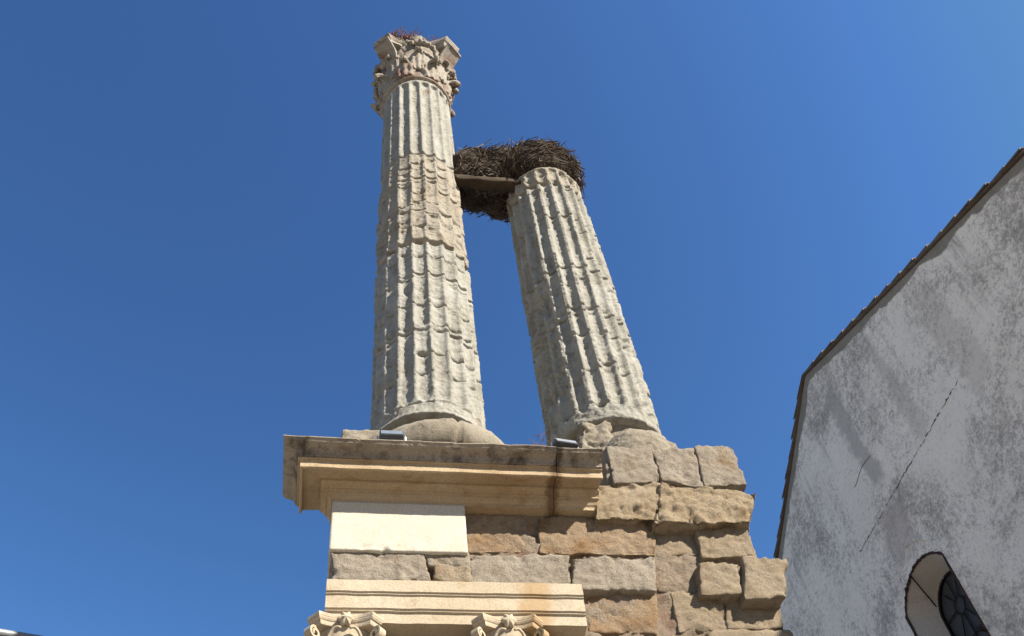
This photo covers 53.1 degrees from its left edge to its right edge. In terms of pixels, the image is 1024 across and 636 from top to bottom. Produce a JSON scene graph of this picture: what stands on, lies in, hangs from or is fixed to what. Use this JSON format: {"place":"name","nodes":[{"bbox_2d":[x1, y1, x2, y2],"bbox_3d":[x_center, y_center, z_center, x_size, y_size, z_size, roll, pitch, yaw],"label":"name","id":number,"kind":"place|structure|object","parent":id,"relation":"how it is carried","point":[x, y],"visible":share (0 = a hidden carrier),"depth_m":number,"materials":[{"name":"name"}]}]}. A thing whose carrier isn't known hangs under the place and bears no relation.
{"place":"outdoors","nodes":[
{"label":"outdoors","id":0,"kind":"place"},
{"bbox_2d":[0,629,41,635],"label":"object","id":1,"kind":"structure","parent":0,"point":[4,632],"depth_m":17.23,"materials":[{"name":"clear glass"}]},
{"bbox_2d":[0,0,1023,635],"label":"sky","id":2,"kind":"structure","parent":0,"point":[190,190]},
{"bbox_2d":[283,435,792,635],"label":"stone podium","id":3,"kind":"object","parent":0,"point":[428,538],"visible":1,"depth_m":10.88,"materials":[{"name":"stone"}]},
{"bbox_2d":[377,430,405,439],"bbox_3d":[-1.555,1.470,11.282,0.829,0.272,0.289,-25,-57,11],"label":"floodlight","id":4,"kind":"object","parent":3,"relation":"on","point":[390,435],"visible":0.4,"depth_m":11.21,"materials":[{"name":"grey metal"}]},
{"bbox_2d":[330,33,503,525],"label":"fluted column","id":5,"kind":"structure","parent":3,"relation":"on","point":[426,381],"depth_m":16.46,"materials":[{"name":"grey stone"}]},
{"bbox_2d":[389,26,421,39],"bbox_3d":[-2.562,-6.663,24.597,0.828,0.423,0.766,3,-56,-9],"label":"dry weed","id":6,"kind":"object","parent":5,"relation":"on","point":[396,34],"visible":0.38,"depth_m":24.44,"materials":[{"name":"brown plant"}]},
{"bbox_2d":[529,424,549,444],"bbox_3d":[0.344,1.562,11.653,0.318,0.445,0.618,-17,-55,5],"label":"dry weed","id":7,"kind":"object","parent":3,"relation":"on","point":[541,438],"visible":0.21,"depth_m":11.59,"materials":[{"name":"brown plant"}]},
{"bbox_2d":[551,438,577,447],"bbox_3d":[0.386,1.613,11.597,0.816,0.276,0.299,-30,-58,14],"label":"floodlight","id":8,"kind":"object","parent":3,"relation":"on","point":[561,443],"visible":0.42,"depth_m":11.52,"materials":[{"name":"grey metal"}]},
{"bbox_2d":[506,167,677,456],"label":"fluted column","id":9,"kind":"structure","parent":3,"relation":"on","point":[592,388],"depth_m":15.79,"materials":[{"name":"grey stone"}]},
{"bbox_2d":[454,174,520,192],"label":"timber beam","id":10,"kind":"structure","parent":9,"relation":"attached to","point":[486,183],"depth_m":19.73,"materials":[{"name":"brown wood"}]},
{"bbox_2d":[452,134,587,226],"bbox_3d":[0.096,-2.758,20.811,2.969,1.816,2.068,3,-56,-9],"label":"stork nest","id":11,"kind":"object","parent":9,"relation":"on","point":[518,160],"visible":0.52,"depth_m":20.29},
{"bbox_2d":[773,147,1023,635],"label":"church building","id":12,"kind":"structure","parent":0,"point":[902,512],"depth_m":15.70,"materials":[{"name":"paint"}]},
{"bbox_2d":[904,551,990,635],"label":"window","id":13,"kind":"structure","parent":12,"relation":"in","point":[923,612],"depth_m":15.48,"materials":[{"name":"paint"}]}
]}

